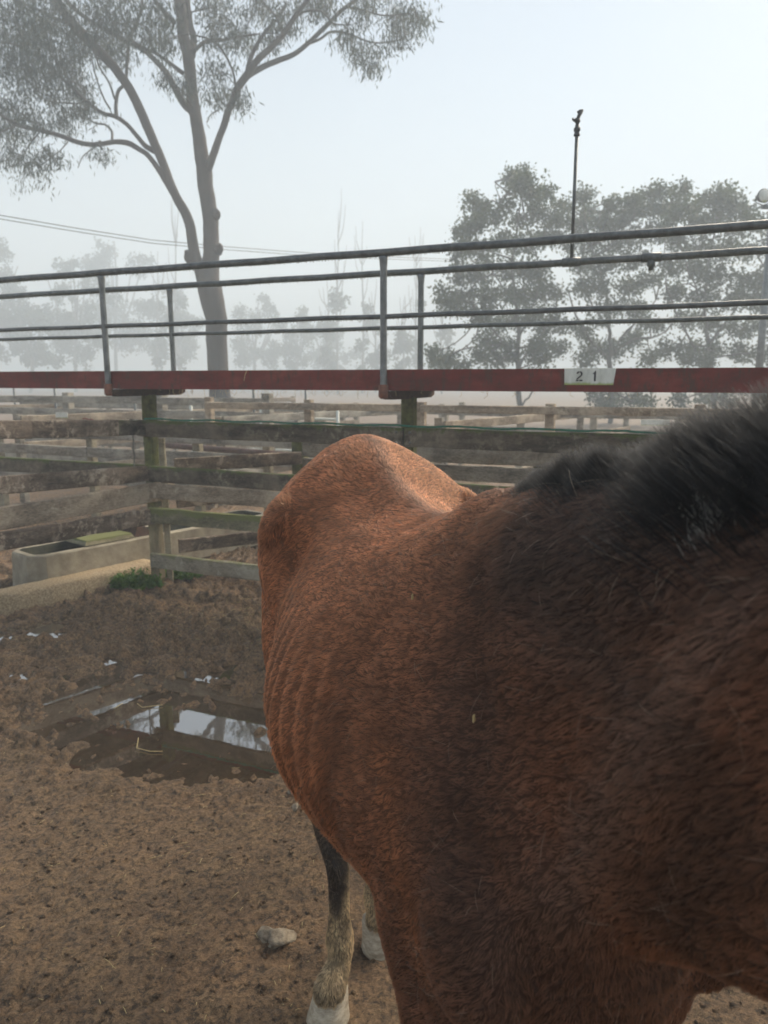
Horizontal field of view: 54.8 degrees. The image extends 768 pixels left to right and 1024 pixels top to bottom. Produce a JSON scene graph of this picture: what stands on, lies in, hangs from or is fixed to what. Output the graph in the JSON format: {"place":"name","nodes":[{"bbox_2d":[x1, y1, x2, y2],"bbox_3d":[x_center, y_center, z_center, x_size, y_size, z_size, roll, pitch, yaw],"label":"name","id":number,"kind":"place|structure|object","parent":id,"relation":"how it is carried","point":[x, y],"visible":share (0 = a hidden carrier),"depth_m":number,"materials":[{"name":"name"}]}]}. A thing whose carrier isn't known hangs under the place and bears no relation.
{"place":"outdoors","nodes":[
{"label":"outdoors","id":0,"kind":"place"},
{"bbox_2d":[0,215,687,263],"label":"overhead cable","id":1,"kind":"object","parent":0,"point":[198,244],"visible":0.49,"depth_m":23.95,"materials":[{"name":"black plastic"}]},
{"bbox_2d":[1,219,760,265],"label":"overhead cable","id":2,"kind":"object","parent":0,"point":[250,251],"visible":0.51,"depth_m":24.51,"materials":[{"name":"black plastic"}]},
{"bbox_2d":[0,388,767,1023],"bbox_3d":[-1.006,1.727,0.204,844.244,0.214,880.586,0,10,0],"label":"ground","id":3,"kind":"structure","parent":0,"point":[204,940],"depth_m":2.71,"materials":[{"name":"brown soil"}]},
{"bbox_2d":[0,237,39,364],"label":"broadleaf tree","id":4,"kind":"object","parent":3,"relation":"on","point":[10,288],"visible":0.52,"depth_m":95.83,"materials":[{"name":"grey plant"}]},
{"bbox_2d":[0,305,67,392],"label":"broadleaf tree","id":5,"kind":"object","parent":3,"relation":"on","point":[34,354],"visible":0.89,"depth_m":89.61,"materials":[{"name":"grey plant"}]},
{"bbox_2d":[0,617,96,640],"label":"puddle","id":6,"kind":"object","parent":3,"relation":"on","point":[39,628],"visible":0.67,"depth_m":5.22,"materials":[{"name":"liquid"}]},
{"bbox_2d":[53,388,59,439],"bbox_3d":[-6.145,-1.596,13.937,0.044,1.820,0.038,0,10,0],"label":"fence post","id":7,"kind":"object","parent":3,"relation":"on","point":[54,389],"depth_m":13.82,"materials":[{"name":"grey wood"}]},
{"bbox_2d":[0,559,150,615],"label":"concrete footing","id":8,"kind":"object","parent":3,"relation":"on","point":[52,591],"visible":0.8,"depth_m":5.84,"materials":[{"name":"grey concrete"}]},
{"bbox_2d":[38,255,127,391],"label":"broadleaf tree","id":9,"kind":"object","parent":3,"relation":"on","point":[65,346],"visible":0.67,"depth_m":96.51,"materials":[{"name":"grey plant"}]},
{"bbox_2d":[0,420,174,550],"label":"timber fence","id":10,"kind":"object","parent":3,"relation":"on","point":[26,514],"visible":0.91,"depth_m":5.54,"materials":[{"name":"grey wood"}]},
{"bbox_2d":[78,236,159,370],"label":"broadleaf tree","id":11,"kind":"object","parent":3,"relation":"on","point":[101,260],"visible":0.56,"depth_m":112.17,"materials":[{"name":"grey plant"}]},
{"bbox_2d":[109,567,165,590],"bbox_3d":[-2.043,0.552,6.110,0.520,0.214,0.272,0,10,0],"label":"weed clump","id":12,"kind":"object","parent":3,"relation":"on","point":[137,581],"visible":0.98,"depth_m":6.07,"materials":[{"name":"green plant"}]},
{"bbox_2d":[0,392,274,469],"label":"timber fence","id":13,"kind":"object","parent":3,"relation":"on","point":[68,400],"visible":0.34,"depth_m":12.00,"materials":[{"name":"grey wood"}]},
{"bbox_2d":[55,412,67,417],"bbox_3d":[-4.147,-1.248,9.529,0.200,0.075,0.008,4,11,23],"label":"sign plate","id":14,"kind":"object","parent":13,"relation":"attached to","point":[61,414],"visible":1,"depth_m":9.52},
{"bbox_2d":[12,510,263,585],"bbox_3d":[-2.166,0.239,7.020,0.500,0.450,2.590,8,13,38],"label":"water trough","id":15,"kind":"object","parent":3,"relation":"on","point":[35,563],"visible":0.56,"depth_m":6.39,"materials":[{"name":"concrete"}]},
{"bbox_2d":[0,659,279,786],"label":"puddle","id":16,"kind":"object","parent":3,"relation":"on","point":[200,739],"visible":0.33,"depth_m":3.74,"materials":[{"name":"liquid"}]},
{"bbox_2d":[136,737,162,751],"bbox_3d":[-1.140,1.117,3.524,0.208,0.004,0.065,9,13,40],"label":"stalk","id":17,"kind":"object","parent":16,"relation":"on","point":[146,750],"visible":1,"depth_m":3.49,"materials":[{"name":"plant"}]},
{"bbox_2d":[0,396,295,446],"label":"timber fence","id":18,"kind":"object","parent":3,"relation":"on","point":[291,399],"visible":0.09,"depth_m":15.03,"materials":[{"name":"grey wood"}]},
{"bbox_2d":[0,435,314,516],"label":"timber fence","id":19,"kind":"object","parent":3,"relation":"on","point":[91,451],"visible":0.27,"depth_m":9.12,"materials":[{"name":"grey wood"}]},
{"bbox_2d":[148,251,169,370],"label":"bare tree","id":20,"kind":"object","parent":3,"relation":"on","point":[160,346],"visible":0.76,"depth_m":96.99,"materials":[{"name":"grey plant"}]},
{"bbox_2d":[136,282,205,370],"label":"broadleaf tree","id":21,"kind":"object","parent":3,"relation":"on","point":[188,346],"visible":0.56,"depth_m":107.98,"materials":[{"name":"grey plant"}]},
{"bbox_2d":[162,202,188,370],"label":"bare tree","id":22,"kind":"object","parent":3,"relation":"on","point":[182,304],"visible":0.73,"depth_m":92.85,"materials":[{"name":"grey plant"}]},
{"bbox_2d":[0,586,353,1023],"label":"straw","id":23,"kind":"object","parent":3,"relation":"on","point":[185,788],"visible":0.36,"depth_m":3.06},
{"bbox_2d":[165,569,202,581],"bbox_3d":[-1.764,0.518,6.427,0.509,0.195,0.298,0,10,0],"label":"weed clump","id":24,"kind":"object","parent":3,"relation":"on","point":[180,575],"visible":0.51,"depth_m":6.36,"materials":[{"name":"green plant"}]},
{"bbox_2d":[13,402,358,502],"bbox_3d":[-2.768,-1.156,12.942,0.151,1.406,7.257,8,13,37],"label":"timber fence","id":25,"kind":"object","parent":3,"relation":"on","point":[129,415],"visible":0.18,"depth_m":10.89,"materials":[{"name":"grey wood"}]},
{"bbox_2d":[0,0,444,397],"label":"gum tree","id":26,"kind":"object","parent":3,"relation":"on","point":[212,301],"visible":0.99,"depth_m":19.96,"materials":[{"name":"grey plant"}]},
{"bbox_2d":[174,442,303,552],"bbox_3d":[-1.217,0.006,6.564,1.229,1.371,0.154,-8,13,-36],"label":"timber fence","id":27,"kind":"object","parent":3,"relation":"on","point":[294,457],"visible":0.47,"depth_m":6.44,"materials":[{"name":"grey wood"}]},
{"bbox_2d":[252,390,256,447],"bbox_3d":[-2.087,-1.243,11.969,0.044,1.820,0.038,0,10,0],"label":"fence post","id":28,"kind":"object","parent":3,"relation":"on","point":[253,394],"depth_m":11.84,"materials":[{"name":"grey wood"}]},
{"bbox_2d":[228,292,289,390],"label":"broadleaf tree","id":29,"kind":"object","parent":3,"relation":"on","point":[245,357],"visible":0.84,"depth_m":107.65,"materials":[{"name":"grey plant"}]},
{"bbox_2d":[189,405,338,451],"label":"fence","id":30,"kind":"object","parent":3,"relation":"on","point":[336,419],"depth_m":11.30,"materials":[{"name":"grey wood"}]},
{"bbox_2d":[257,926,296,949],"bbox_3d":[-0.333,1.310,2.279,0.127,0.062,0.087,0,10,0],"label":"stone","id":31,"kind":"object","parent":3,"relation":"on","point":[275,938],"visible":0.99,"depth_m":2.27,"materials":[{"name":"grey stone"}]},
{"bbox_2d":[143,442,433,511],"bbox_3d":[-1.363,-0.278,8.652,4.531,1.192,0.168,7,13,36],"label":"fence","id":32,"kind":"object","parent":3,"relation":"on","point":[268,469],"visible":0.06,"depth_m":8.83,"materials":[{"name":"grey wood"}]},
{"bbox_2d":[291,803,298,811],"bbox_3d":[-0.352,1.193,2.967,0.042,0.049,0.049,-5,11,-25],"label":"stone","id":33,"kind":"object","parent":3,"relation":"on","point":[295,806],"visible":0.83,"depth_m":2.96,"materials":[{"name":"grey stone"}]},
{"bbox_2d":[276,304,318,390],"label":"broadleaf tree","id":34,"kind":"object","parent":3,"relation":"on","point":[290,351],"visible":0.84,"depth_m":104.64,"materials":[{"name":"grey plant"}]},
{"bbox_2d":[311,280,339,392],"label":"bare tree","id":35,"kind":"object","parent":3,"relation":"on","point":[328,357],"visible":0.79,"depth_m":93.22,"materials":[{"name":"grey plant"}]},
{"bbox_2d":[0,395,659,581],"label":"timber fence","id":36,"kind":"object","parent":3,"relation":"on","point":[412,439],"visible":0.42,"depth_m":5.74,"materials":[{"name":"wood"}]},
{"bbox_2d":[131,419,134,465],"bbox_3d":[-2.038,-0.507,6.030,0.019,0.504,0.020,-5,11,-26],"label":"chain","id":37,"kind":"object","parent":36,"relation":"hanging from","point":[133,449],"visible":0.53,"depth_m":6.03,"materials":[{"name":"metal"}]},
{"bbox_2d":[144,418,665,433],"bbox_3d":[1.170,-0.515,4.659,6.751,0.024,0.023,4,11,23],"label":"rail","id":38,"kind":"object","parent":36,"relation":"attached to","point":[570,430],"visible":0.88,"depth_m":5.05,"materials":[{"name":"metal"}]},
{"bbox_2d":[303,321,364,369],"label":"broadleaf tree","id":39,"kind":"object","parent":3,"relation":"on","point":[314,355],"visible":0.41,"depth_m":117.37,"materials":[{"name":"grey plant"}]},
{"bbox_2d":[327,188,350,392],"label":"bare tree","id":40,"kind":"object","parent":3,"relation":"on","point":[337,302],"visible":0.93,"depth_m":88.38,"materials":[{"name":"grey plant"}]},
{"bbox_2d":[215,402,464,505],"bbox_3d":[-0.324,-1.063,12.447,0.151,1.398,6.228,8,13,37],"label":"timber fence","id":41,"kind":"object","parent":3,"relation":"on","point":[293,416],"visible":0.14,"depth_m":10.87,"materials":[{"name":"grey wood"}]},
{"bbox_2d":[19,402,706,463],"bbox_3d":[2.052,-0.937,11.584,21.102,1.454,0.145,4,11,23],"label":"timber fence","id":42,"kind":"object","parent":3,"relation":"on","point":[593,420],"visible":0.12,"depth_m":13.08,"materials":[{"name":"grey wood"}]},
{"bbox_2d":[353,221,374,392],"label":"bare tree","id":43,"kind":"object","parent":3,"relation":"on","point":[366,308],"visible":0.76,"depth_m":88.99,"materials":[{"name":"grey plant"}]},
{"bbox_2d":[359,279,392,392],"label":"bare tree","id":44,"kind":"object","parent":3,"relation":"on","point":[372,360],"visible":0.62,"depth_m":93.18,"materials":[{"name":"grey plant"}]},
{"bbox_2d":[0,219,767,399],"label":"raised walkway","id":45,"kind":"structure","parent":3,"relation":"on","point":[397,384],"depth_m":4.85,"materials":[{"name":"red paint"}]},
{"bbox_2d":[570,109,582,257],"bbox_3d":[1.264,-2.164,4.908,0.065,0.937,0.044,5,11,27],"label":"sprinkler","id":46,"kind":"object","parent":45,"relation":"on","point":[576,120],"visible":1,"depth_m":4.89,"materials":[{"name":"black plastic"}]},
{"bbox_2d":[0,587,767,1023],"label":"mud crumbs","id":47,"kind":"object","parent":3,"relation":"on","point":[152,951],"visible":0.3,"depth_m":2.44,"materials":[{"name":"brown soil"}]},
{"bbox_2d":[99,402,679,450],"bbox_3d":[3.234,-1.392,14.303,27.102,1.389,0.145,4,11,23],"label":"timber fence","id":48,"kind":"object","parent":3,"relation":"on","point":[342,419],"visible":0.02,"depth_m":14.63,"materials":[{"name":"grey wood"}]},
{"bbox_2d":[389,295,417,368],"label":"bare tree","id":49,"kind":"object","parent":3,"relation":"on","point":[405,344],"visible":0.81,"depth_m":85.48,"materials":[{"name":"grey plant"}]},
{"bbox_2d":[408,227,426,368],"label":"bare tree","id":50,"kind":"object","parent":3,"relation":"on","point":[414,363],"visible":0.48,"depth_m":92.71,"materials":[{"name":"grey plant"}]},
{"bbox_2d":[302,442,587,483],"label":"timber fence","id":51,"kind":"object","parent":3,"relation":"on","point":[493,474],"visible":0.1,"depth_m":6.13,"materials":[{"name":"grey wood"}]},
{"bbox_2d":[433,282,456,393],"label":"bare tree","id":52,"kind":"object","parent":3,"relation":"on","point":[442,334],"visible":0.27,"depth_m":85.70,"materials":[{"name":"grey plant"}]},
{"bbox_2d":[204,397,737,508],"bbox_3d":[2.484,-0.351,7.853,10.532,1.618,0.145,4,11,23],"label":"timber fence","id":53,"kind":"object","parent":3,"relation":"on","point":[550,412],"visible":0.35,"depth_m":8.42,"materials":[{"name":"grey wood"}]},
{"bbox_2d":[423,160,574,405],"bbox_3d":[4.198,-7.577,25.965,5.776,9.575,4.450,0,10,0],"label":"broadleaf tree","id":54,"kind":"object","parent":3,"relation":"on","point":[521,183],"visible":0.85,"depth_m":25.67,"materials":[{"name":"green plant"}]},
{"bbox_2d":[257,377,767,1023],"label":"horse","id":55,"kind":"object","parent":3,"relation":"on","point":[569,825],"visible":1,"depth_m":0.82},
{"bbox_2d":[434,406,630,484],"bbox_3d":[2.552,-0.850,11.232,0.151,1.406,6.228,8,13,37],"label":"timber fence","id":56,"kind":"object","parent":3,"relation":"on","point":[520,420],"visible":0.16,"depth_m":9.87,"materials":[{"name":"grey wood"}]},
{"bbox_2d":[641,419,669,425],"bbox_3d":[3.569,-1.176,9.745,0.360,0.075,0.008,4,11,23],"label":"sign plate","id":57,"kind":"object","parent":56,"relation":"attached to","point":[650,422],"visible":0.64,"depth_m":9.75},
{"bbox_2d":[545,176,685,423],"bbox_3d":[8.671,-7.830,27.929,5.326,9.361,4.763,2,10,12],"label":"broadleaf tree","id":58,"kind":"object","parent":3,"relation":"on","point":[638,205],"visible":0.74,"depth_m":27.74,"materials":[{"name":"green plant"}]},
{"bbox_2d":[647,174,767,408],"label":"broadleaf tree","id":59,"kind":"object","parent":3,"relation":"on","point":[720,196],"visible":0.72,"depth_m":26.39,"materials":[{"name":"green plant"}]},
{"bbox_2d":[752,188,767,407],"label":"floodlight mast","id":60,"kind":"object","parent":3,"relation":"on","point":[761,196],"visible":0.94,"depth_m":14.47,"materials":[{"name":"metal"}]},
{"bbox_2d":[0,0,767,371],"label":"sky","id":61,"kind":"structure","parent":0,"point":[662,88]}
]}

